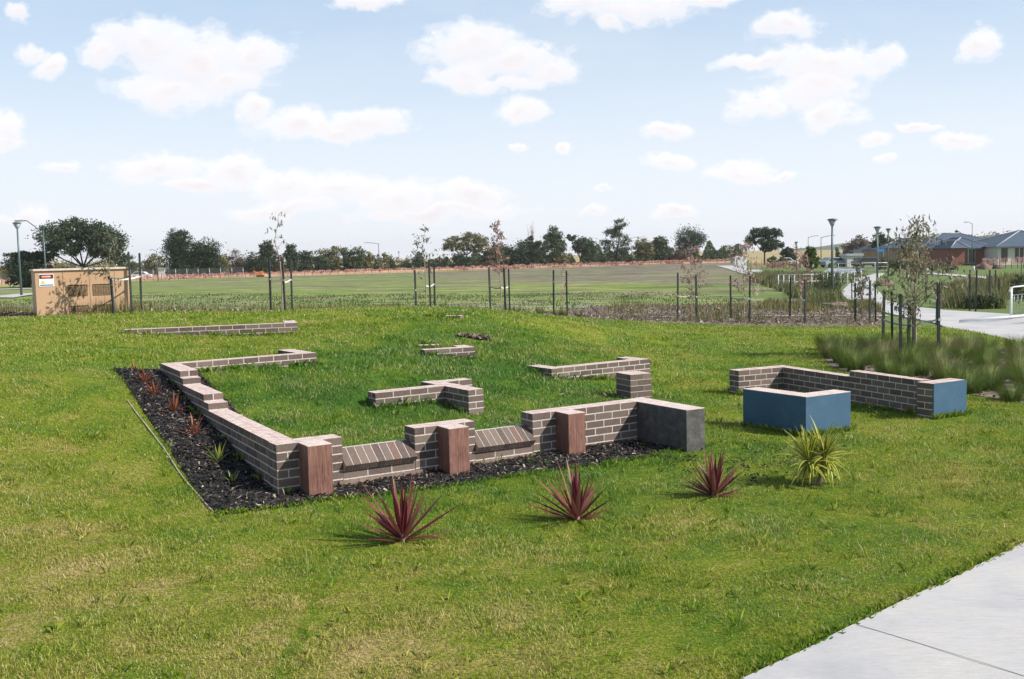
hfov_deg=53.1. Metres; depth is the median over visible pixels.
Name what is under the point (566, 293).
tree stake
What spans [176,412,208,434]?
flax plant
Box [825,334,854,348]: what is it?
grass tussock
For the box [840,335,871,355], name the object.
grass tussock
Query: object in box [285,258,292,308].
tree stake
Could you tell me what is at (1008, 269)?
park ground
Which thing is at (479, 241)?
tree
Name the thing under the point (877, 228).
park lamp
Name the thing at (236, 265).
tree
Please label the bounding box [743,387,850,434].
blue wall corner
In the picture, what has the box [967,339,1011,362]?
grass tussock
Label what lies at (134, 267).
tree
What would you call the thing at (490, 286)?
tree stake
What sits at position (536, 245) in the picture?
tree
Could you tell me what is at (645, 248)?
tree
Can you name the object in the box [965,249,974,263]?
window
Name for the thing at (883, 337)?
grass tussock
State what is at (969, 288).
tree stake
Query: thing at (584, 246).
tree
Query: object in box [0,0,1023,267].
sky
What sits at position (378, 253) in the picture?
street light
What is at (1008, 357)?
grass tussock
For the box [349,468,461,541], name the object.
cordyline
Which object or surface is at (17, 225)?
park lamp
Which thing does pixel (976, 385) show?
grass tussock
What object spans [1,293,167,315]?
grass
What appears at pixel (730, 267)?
field path
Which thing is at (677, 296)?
tree stake
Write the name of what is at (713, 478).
cordyline
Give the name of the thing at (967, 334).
grass tussock
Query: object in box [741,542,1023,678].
footpath
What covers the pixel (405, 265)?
dark scrub
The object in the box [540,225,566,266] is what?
tree
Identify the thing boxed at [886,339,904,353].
grass tussock
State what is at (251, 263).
tree
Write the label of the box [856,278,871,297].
shrub
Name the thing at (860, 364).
grass tussock
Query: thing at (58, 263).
tree
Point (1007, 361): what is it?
grass tussock
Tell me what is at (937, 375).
grass tussock
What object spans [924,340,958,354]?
grass tussock
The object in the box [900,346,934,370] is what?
grass tussock
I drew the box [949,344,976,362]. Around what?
grass tussock
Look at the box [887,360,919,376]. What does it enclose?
grass tussock
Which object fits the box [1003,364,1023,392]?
grass tussock
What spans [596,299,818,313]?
grass
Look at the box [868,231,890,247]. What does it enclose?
tree
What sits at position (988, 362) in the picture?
grass tussock
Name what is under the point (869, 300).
tree stake
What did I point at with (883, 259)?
shrub
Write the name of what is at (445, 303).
reed clump
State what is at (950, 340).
grass tussock
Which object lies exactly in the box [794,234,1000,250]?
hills
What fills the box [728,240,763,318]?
young tree
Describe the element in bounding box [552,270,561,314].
tree stake
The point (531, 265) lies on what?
barrier fence
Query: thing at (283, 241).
young tree
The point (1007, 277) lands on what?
pond reeds
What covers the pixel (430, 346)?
garden wall
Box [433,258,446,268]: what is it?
tree
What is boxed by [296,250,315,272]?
tree
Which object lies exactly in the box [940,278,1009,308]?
bank reeds
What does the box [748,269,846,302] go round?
wetland reeds
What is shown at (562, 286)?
young tree
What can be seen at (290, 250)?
tree
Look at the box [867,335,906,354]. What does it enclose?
grass tussock
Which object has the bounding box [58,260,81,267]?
tree
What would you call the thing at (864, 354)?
grass tussock
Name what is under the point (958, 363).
grass tussock
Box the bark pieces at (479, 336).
[453,333,491,339]
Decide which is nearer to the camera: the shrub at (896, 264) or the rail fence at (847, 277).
the rail fence at (847, 277)
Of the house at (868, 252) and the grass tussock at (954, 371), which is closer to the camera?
the grass tussock at (954, 371)
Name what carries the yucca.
on the lawn at (654, 633)
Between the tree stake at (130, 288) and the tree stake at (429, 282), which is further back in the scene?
the tree stake at (429, 282)
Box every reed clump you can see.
[390,299,402,305]
[438,300,447,306]
[536,305,545,313]
[550,308,562,315]
[557,306,570,315]
[571,309,582,316]
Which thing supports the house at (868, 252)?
on the ground at (759, 254)
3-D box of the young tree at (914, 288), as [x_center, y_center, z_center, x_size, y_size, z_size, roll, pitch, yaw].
[8.102,-1.043,20.755,1.993,2.978,1.774,3,6,41]
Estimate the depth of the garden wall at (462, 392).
13.84 m
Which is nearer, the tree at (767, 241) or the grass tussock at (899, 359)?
the grass tussock at (899, 359)
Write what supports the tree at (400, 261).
on the ground at (759, 254)
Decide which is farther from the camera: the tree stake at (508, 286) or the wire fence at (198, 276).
the wire fence at (198, 276)
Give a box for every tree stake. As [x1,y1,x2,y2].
[109,278,114,313]
[111,252,132,312]
[112,253,142,309]
[268,257,280,309]
[281,259,285,309]
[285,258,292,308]
[414,270,424,305]
[426,266,435,305]
[428,260,430,305]
[488,268,499,307]
[501,269,510,310]
[503,268,506,309]
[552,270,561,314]
[566,271,567,310]
[676,273,690,316]
[691,275,697,318]
[729,275,743,318]
[744,276,750,321]
[789,277,799,317]
[800,279,805,322]
[854,282,861,321]
[869,280,870,321]
[874,284,876,321]
[881,291,913,347]
[890,291,893,341]
[899,294,901,354]
[907,301,910,350]
[912,311,913,344]
[916,282,940,347]
[935,281,937,324]
[969,270,970,310]
[975,270,977,311]
[988,270,990,295]
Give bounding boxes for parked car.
[131,272,153,277]
[777,258,798,265]
[820,257,844,266]
[851,257,885,267]
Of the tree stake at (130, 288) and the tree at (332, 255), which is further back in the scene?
the tree at (332, 255)
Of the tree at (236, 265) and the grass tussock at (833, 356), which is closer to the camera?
the grass tussock at (833, 356)
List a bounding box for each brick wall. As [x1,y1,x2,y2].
[160,349,704,496]
[729,365,966,418]
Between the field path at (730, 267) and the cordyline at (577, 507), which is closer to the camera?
the cordyline at (577, 507)
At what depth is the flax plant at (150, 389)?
13.34 m
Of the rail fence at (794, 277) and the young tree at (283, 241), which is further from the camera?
the rail fence at (794, 277)
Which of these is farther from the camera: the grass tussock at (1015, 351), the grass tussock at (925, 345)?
the grass tussock at (925, 345)
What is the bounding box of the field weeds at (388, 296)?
[0,291,762,311]
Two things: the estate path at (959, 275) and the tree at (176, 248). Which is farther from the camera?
the tree at (176, 248)
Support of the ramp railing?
on the park path at (951, 318)
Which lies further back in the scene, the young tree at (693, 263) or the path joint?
the young tree at (693, 263)
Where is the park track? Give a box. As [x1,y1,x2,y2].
[0,293,31,296]
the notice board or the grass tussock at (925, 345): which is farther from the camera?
the notice board
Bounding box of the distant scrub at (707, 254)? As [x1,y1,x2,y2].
[477,240,743,267]
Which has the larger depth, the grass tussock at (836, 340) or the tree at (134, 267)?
the tree at (134, 267)
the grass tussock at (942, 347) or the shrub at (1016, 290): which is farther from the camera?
the shrub at (1016, 290)
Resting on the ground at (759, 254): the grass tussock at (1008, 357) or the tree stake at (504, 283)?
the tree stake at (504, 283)
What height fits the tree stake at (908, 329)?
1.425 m
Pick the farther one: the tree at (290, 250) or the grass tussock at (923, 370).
the tree at (290, 250)
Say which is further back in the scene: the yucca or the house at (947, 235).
the house at (947, 235)
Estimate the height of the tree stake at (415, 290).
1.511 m
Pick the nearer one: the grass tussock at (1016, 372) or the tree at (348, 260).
the grass tussock at (1016, 372)
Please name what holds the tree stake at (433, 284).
on the ground at (759, 254)
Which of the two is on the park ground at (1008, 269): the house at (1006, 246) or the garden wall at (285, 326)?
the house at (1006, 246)
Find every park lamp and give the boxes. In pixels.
[13,222,22,294]
[827,218,837,288]
[873,226,880,286]
[886,228,890,274]
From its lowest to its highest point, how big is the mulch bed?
0.760 m
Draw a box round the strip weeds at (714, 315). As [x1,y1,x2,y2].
[599,308,876,326]
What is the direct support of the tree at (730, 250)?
on the ground at (759, 254)
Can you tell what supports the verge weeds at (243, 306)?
on the bark strip
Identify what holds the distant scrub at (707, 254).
on the ground at (759, 254)
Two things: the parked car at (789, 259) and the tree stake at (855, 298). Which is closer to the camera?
the tree stake at (855, 298)
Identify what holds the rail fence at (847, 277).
on the park ground at (1008, 269)
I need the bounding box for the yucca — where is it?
[773,416,856,487]
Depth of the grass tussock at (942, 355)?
18.62 m
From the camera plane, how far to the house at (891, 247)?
158.69 m
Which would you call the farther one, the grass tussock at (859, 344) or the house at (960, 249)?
the house at (960, 249)
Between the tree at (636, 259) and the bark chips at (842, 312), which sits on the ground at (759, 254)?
the tree at (636, 259)
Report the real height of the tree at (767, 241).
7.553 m
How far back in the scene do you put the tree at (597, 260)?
249.24 m
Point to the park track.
(15, 295)
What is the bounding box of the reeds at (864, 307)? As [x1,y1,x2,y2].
[757,296,881,313]
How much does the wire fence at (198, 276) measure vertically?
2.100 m
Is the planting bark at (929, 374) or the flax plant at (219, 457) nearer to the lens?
the flax plant at (219, 457)
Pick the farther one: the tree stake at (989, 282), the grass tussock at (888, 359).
the tree stake at (989, 282)
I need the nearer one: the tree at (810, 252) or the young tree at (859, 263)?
the young tree at (859, 263)
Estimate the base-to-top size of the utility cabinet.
1.288 m
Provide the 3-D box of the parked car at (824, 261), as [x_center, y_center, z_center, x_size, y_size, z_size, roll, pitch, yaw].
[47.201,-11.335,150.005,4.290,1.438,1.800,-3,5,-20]
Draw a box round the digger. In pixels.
[250,271,263,276]
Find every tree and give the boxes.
[0,248,57,287]
[0,266,15,280]
[25,215,133,267]
[38,258,67,268]
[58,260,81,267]
[81,226,125,291]
[86,258,117,267]
[113,255,144,274]
[137,260,156,273]
[143,253,163,276]
[157,228,198,278]
[184,236,229,277]
[220,255,230,272]
[225,249,249,274]
[240,250,265,273]
[257,239,280,273]
[263,212,284,309]
[271,254,286,273]
[282,242,301,273]
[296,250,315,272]
[309,254,332,272]
[310,245,350,271]
[339,246,366,271]
[360,250,373,270]
[371,252,393,269]
[393,256,411,266]
[406,224,446,305]
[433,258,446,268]
[441,231,490,268]
[447,250,474,269]
[478,241,515,268]
[483,219,510,308]
[502,244,527,268]
[513,223,548,267]
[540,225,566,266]
[545,249,574,266]
[560,267,568,313]
[565,234,599,266]
[588,252,610,265]
[599,217,633,265]
[621,254,646,264]
[631,237,655,264]
[652,235,672,263]
[661,246,690,263]
[672,223,707,261]
[677,244,712,316]
[713,252,731,261]
[720,243,743,255]
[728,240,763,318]
[743,226,784,264]
[766,255,788,267]
[779,246,798,260]
[784,245,822,316]
[802,245,820,270]
[840,234,868,253]
[845,258,869,319]
[861,214,970,345]
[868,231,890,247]
[976,230,1011,237]
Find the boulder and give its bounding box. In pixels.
[878,280,892,285]
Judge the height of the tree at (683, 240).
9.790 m
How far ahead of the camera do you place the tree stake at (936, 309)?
29.66 m
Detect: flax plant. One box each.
[138,367,154,381]
[144,379,164,394]
[159,391,190,411]
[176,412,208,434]
[203,442,230,461]
[223,471,240,483]
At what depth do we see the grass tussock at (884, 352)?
20.00 m
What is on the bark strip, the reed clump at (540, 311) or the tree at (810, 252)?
the reed clump at (540, 311)
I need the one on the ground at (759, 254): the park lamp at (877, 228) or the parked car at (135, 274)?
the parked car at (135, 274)
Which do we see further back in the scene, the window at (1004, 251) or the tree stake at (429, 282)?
the window at (1004, 251)
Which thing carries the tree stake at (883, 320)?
on the ground at (759, 254)
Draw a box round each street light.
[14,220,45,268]
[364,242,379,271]
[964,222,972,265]
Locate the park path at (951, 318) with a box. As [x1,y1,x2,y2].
[842,273,1023,340]
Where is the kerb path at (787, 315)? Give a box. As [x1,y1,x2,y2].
[607,315,888,317]
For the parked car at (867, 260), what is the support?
on the park ground at (1008, 269)
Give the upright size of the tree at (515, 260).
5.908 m
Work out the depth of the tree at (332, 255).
243.97 m
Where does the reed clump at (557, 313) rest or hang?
on the bark strip
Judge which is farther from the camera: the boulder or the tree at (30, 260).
the tree at (30, 260)
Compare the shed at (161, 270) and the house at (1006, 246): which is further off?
the shed at (161, 270)
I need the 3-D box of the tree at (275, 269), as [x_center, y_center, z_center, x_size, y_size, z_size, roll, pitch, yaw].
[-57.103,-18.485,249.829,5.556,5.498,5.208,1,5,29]
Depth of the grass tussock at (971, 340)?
20.68 m
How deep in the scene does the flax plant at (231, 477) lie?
10.19 m
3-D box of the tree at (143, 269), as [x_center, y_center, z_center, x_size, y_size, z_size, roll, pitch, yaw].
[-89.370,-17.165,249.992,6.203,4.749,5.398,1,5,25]
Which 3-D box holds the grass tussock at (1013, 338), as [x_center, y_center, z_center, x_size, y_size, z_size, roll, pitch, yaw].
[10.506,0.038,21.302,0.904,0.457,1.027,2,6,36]
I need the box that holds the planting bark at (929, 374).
[826,346,1023,399]
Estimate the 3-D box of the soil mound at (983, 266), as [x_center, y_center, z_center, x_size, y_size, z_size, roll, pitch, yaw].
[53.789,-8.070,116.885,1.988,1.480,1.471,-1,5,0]
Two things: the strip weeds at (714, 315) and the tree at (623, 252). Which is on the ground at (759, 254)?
the tree at (623, 252)
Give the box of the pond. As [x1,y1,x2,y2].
[823,268,863,273]
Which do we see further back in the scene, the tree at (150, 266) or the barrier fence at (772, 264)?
the tree at (150, 266)
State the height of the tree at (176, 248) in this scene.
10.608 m
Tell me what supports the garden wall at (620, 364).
on the lawn at (654, 633)
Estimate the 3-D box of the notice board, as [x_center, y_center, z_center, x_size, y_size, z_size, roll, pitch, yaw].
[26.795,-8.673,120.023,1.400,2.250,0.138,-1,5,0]
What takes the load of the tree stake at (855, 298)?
on the ground at (759, 254)
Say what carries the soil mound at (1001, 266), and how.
on the ground at (759, 254)
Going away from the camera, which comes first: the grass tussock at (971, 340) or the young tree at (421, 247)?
the grass tussock at (971, 340)
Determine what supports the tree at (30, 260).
on the ground at (759, 254)
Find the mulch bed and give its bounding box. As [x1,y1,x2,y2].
[114,369,677,512]
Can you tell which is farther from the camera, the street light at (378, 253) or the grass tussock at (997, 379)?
the street light at (378, 253)
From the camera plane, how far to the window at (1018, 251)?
137.79 m
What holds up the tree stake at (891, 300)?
on the ground at (759, 254)
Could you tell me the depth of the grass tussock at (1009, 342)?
20.61 m
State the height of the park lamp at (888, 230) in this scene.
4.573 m
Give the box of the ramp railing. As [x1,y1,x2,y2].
[959,285,1023,323]
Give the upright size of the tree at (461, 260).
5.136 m
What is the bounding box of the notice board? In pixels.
[735,256,746,274]
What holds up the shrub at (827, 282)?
on the park ground at (1008, 269)
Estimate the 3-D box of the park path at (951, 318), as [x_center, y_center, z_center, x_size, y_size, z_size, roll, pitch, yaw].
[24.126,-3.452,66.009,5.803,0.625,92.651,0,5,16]
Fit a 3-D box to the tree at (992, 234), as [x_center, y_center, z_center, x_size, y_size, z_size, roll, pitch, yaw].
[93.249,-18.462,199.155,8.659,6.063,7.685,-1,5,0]
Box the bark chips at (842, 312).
[0,303,880,325]
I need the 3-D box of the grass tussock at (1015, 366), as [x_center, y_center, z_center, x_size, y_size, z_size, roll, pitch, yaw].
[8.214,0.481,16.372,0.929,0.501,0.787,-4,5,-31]
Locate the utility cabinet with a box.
[29,267,129,315]
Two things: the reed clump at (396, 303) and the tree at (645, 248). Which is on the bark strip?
the reed clump at (396, 303)
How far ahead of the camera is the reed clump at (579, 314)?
33.06 m
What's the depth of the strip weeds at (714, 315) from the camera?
32.45 m
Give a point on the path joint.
(942, 650)
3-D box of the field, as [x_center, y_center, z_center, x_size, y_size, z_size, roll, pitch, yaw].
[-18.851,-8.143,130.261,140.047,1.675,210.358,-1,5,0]
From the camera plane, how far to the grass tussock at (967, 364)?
17.64 m
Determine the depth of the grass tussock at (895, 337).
22.32 m
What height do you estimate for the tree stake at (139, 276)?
1.829 m
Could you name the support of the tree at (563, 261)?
on the ground at (759, 254)
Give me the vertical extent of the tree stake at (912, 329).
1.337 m
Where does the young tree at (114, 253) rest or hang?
on the ground at (759, 254)
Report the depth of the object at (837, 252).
234.37 m
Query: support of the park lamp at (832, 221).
on the park ground at (1008, 269)
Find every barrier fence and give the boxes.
[0,259,729,282]
[751,259,802,268]
[983,257,1023,268]
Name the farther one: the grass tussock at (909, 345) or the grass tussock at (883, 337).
the grass tussock at (883, 337)
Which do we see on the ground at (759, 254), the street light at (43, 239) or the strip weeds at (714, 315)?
the street light at (43, 239)
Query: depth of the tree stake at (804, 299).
30.81 m
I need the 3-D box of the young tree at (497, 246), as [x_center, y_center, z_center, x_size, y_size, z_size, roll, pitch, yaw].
[-0.467,-2.194,31.534,0.811,3.021,0.770,1,5,27]
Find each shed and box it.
[158,267,173,276]
[839,254,863,266]
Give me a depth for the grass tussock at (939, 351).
19.34 m
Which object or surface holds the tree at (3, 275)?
on the ground at (759, 254)
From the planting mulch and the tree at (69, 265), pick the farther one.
the tree at (69, 265)
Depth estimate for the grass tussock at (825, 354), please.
20.76 m
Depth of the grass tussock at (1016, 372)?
15.94 m
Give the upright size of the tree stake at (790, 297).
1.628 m
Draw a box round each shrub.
[811,270,846,293]
[841,270,860,282]
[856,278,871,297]
[875,256,895,269]
[892,260,905,269]
[904,259,930,273]
[922,261,939,270]
[941,261,957,272]
[962,293,1004,308]
[1007,273,1023,303]
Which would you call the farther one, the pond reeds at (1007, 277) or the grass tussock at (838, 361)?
the pond reeds at (1007, 277)
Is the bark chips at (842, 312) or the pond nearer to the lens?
the bark chips at (842, 312)
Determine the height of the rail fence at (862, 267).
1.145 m
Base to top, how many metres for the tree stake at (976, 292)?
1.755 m
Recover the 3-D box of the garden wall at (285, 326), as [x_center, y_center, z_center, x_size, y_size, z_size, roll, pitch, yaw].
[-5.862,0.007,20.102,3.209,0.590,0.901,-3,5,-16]
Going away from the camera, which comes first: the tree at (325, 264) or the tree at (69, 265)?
the tree at (325, 264)
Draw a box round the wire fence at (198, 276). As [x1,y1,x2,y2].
[141,267,243,279]
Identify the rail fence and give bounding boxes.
[778,274,823,286]
[827,271,861,285]
[838,262,886,271]
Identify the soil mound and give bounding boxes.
[975,262,991,269]
[992,264,1004,268]
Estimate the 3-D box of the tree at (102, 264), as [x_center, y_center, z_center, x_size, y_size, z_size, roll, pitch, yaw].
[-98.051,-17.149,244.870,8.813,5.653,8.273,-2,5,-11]
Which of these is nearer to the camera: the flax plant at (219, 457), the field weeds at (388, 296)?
the flax plant at (219, 457)
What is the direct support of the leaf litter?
on the lawn at (654, 633)
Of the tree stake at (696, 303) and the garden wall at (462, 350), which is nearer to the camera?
the garden wall at (462, 350)
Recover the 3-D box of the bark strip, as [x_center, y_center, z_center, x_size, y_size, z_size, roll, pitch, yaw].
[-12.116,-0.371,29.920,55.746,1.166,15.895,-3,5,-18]
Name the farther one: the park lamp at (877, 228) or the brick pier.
the park lamp at (877, 228)
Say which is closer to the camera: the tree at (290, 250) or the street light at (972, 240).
the street light at (972, 240)
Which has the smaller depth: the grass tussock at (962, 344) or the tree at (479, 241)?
the grass tussock at (962, 344)
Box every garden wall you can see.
[124,320,297,335]
[368,378,483,413]
[419,344,438,347]
[421,345,474,358]
[435,315,463,318]
[527,357,649,379]
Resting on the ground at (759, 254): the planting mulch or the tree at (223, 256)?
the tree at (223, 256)
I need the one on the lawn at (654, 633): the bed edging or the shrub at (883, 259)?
the bed edging
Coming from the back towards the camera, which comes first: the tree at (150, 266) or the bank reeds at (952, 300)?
the tree at (150, 266)
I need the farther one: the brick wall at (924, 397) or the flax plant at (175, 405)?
the brick wall at (924, 397)
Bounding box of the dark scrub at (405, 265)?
[232,251,478,273]
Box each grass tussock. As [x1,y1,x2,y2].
[811,335,842,353]
[812,330,843,349]
[815,339,843,358]
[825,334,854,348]
[825,341,854,362]
[829,342,868,367]
[834,349,872,370]
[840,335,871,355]
[848,331,886,352]
[850,342,881,365]
[862,341,896,361]
[865,356,905,374]
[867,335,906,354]
[867,348,903,370]
[877,331,911,346]
[877,332,906,344]
[882,346,920,368]
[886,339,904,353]
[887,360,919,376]
[894,343,929,358]
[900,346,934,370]
[902,337,929,352]
[904,356,935,375]
[910,335,930,344]
[911,340,934,352]
[915,343,958,360]
[917,346,959,368]
[920,353,970,374]
[921,336,948,351]
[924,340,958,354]
[927,333,966,353]
[928,359,965,379]
[937,365,975,383]
[938,353,980,373]
[939,364,1002,394]
[946,329,984,342]
[948,333,977,345]
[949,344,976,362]
[951,332,986,353]
[951,336,988,358]
[963,348,1001,366]
[964,362,1007,377]
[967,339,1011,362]
[967,364,1012,390]
[969,348,1012,369]
[969,360,1008,373]
[973,334,1001,348]
[989,353,1023,377]
[990,379,1023,402]
[995,333,1023,348]
[995,342,1023,360]
[997,338,1023,355]
[1000,334,1023,344]
[1001,349,1023,363]
[1001,350,1023,365]
[1002,358,1023,374]
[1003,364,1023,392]
[1008,362,1023,386]
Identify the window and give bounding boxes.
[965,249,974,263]
[1000,248,1007,261]
[1014,247,1023,262]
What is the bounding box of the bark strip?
[0,305,880,326]
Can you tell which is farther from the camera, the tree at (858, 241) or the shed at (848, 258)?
the tree at (858, 241)
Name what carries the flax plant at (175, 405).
on the mulch bed
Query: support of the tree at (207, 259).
on the ground at (759, 254)
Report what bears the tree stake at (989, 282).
on the ground at (759, 254)
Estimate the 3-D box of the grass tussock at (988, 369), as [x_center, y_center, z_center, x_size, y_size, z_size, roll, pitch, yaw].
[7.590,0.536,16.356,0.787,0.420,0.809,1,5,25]
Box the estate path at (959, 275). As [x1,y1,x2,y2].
[927,273,991,278]
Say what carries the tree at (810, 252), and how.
on the ground at (759, 254)
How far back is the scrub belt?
251.31 m
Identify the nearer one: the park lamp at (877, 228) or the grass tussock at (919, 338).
the grass tussock at (919, 338)
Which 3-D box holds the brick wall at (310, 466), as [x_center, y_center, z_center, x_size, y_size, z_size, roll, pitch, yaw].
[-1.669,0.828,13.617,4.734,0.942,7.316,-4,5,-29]
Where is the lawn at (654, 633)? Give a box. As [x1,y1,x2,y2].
[0,307,1023,678]
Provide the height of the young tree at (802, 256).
2.519 m
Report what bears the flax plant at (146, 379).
on the mulch bed
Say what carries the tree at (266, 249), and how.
on the ground at (759, 254)
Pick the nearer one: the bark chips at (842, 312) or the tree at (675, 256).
the bark chips at (842, 312)
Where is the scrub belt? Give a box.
[0,260,266,279]
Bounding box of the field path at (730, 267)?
[719,265,751,274]
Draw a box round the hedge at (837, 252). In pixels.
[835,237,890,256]
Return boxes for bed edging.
[127,400,215,513]
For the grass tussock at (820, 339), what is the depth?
22.62 m
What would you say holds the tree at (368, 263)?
on the ground at (759, 254)
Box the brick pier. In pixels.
[616,371,651,398]
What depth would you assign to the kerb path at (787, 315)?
34.42 m
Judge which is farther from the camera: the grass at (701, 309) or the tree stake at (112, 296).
the grass at (701, 309)
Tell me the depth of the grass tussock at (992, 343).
21.30 m
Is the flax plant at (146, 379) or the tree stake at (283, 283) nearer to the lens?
the flax plant at (146, 379)
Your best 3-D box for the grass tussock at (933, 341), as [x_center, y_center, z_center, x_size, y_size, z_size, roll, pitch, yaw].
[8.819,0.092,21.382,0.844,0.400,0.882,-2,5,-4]
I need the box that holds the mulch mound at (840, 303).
[819,302,847,307]
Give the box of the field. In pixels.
[0,263,795,312]
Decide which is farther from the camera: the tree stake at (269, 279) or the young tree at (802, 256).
the young tree at (802, 256)
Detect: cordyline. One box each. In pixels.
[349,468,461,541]
[525,458,617,520]
[675,446,747,496]
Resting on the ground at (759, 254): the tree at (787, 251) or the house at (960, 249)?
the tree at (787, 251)
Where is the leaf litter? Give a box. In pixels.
[3,309,997,676]
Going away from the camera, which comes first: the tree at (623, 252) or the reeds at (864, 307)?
the reeds at (864, 307)
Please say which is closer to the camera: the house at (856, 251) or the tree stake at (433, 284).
the tree stake at (433, 284)
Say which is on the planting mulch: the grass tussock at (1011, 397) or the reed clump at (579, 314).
the grass tussock at (1011, 397)
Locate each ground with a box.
[0,250,871,286]
[734,263,1023,326]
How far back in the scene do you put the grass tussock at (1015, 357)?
17.55 m
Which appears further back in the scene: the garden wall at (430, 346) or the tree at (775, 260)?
the tree at (775, 260)
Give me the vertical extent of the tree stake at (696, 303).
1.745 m
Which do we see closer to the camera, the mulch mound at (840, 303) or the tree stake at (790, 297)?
the tree stake at (790, 297)
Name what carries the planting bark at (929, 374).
on the planting mulch
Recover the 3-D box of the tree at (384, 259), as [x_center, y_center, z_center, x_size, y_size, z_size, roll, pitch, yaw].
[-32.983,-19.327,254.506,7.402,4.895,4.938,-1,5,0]
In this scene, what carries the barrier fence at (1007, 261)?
on the park ground at (1008, 269)
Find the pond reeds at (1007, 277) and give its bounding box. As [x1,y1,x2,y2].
[963,270,1023,299]
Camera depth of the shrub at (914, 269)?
102.62 m
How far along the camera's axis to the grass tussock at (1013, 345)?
20.01 m
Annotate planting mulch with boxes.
[826,345,1023,402]
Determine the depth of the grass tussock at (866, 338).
21.65 m
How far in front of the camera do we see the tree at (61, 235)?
148.68 m
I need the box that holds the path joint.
[857,624,1022,675]
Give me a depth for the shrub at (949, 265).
105.37 m
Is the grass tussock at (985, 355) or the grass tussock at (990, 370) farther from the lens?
the grass tussock at (985, 355)
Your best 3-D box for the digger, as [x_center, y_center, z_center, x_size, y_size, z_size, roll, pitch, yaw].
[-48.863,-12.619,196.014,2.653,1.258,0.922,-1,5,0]
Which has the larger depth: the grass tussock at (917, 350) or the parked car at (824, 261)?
the parked car at (824, 261)
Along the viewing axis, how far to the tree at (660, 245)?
239.93 m
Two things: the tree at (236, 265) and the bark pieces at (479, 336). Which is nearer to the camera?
the bark pieces at (479, 336)
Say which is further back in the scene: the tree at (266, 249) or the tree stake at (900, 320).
the tree at (266, 249)
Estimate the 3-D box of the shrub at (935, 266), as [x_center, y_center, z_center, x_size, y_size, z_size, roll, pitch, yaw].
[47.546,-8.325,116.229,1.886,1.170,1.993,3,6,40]
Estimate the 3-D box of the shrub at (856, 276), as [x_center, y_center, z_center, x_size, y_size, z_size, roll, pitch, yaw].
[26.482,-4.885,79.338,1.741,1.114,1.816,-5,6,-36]
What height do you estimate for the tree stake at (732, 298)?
1.723 m
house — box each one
[850,246,867,253]
[858,238,911,260]
[878,236,942,264]
[918,237,985,265]
[930,233,984,240]
[977,230,1023,264]
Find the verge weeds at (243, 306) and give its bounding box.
[0,302,464,312]
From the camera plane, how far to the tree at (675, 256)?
241.54 m
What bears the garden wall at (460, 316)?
on the lawn at (654, 633)
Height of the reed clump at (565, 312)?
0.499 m
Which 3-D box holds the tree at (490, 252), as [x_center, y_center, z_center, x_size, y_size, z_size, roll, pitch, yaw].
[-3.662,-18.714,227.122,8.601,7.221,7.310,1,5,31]
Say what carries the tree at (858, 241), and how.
on the ground at (759, 254)
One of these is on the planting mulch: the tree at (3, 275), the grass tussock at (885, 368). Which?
the grass tussock at (885, 368)
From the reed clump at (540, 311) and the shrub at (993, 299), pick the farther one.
the shrub at (993, 299)
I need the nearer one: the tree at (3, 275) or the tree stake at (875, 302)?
the tree stake at (875, 302)
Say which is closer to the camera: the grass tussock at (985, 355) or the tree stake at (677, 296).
the grass tussock at (985, 355)
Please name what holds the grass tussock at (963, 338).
on the planting mulch
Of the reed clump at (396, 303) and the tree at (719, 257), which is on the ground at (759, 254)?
the tree at (719, 257)
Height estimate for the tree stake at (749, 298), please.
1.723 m

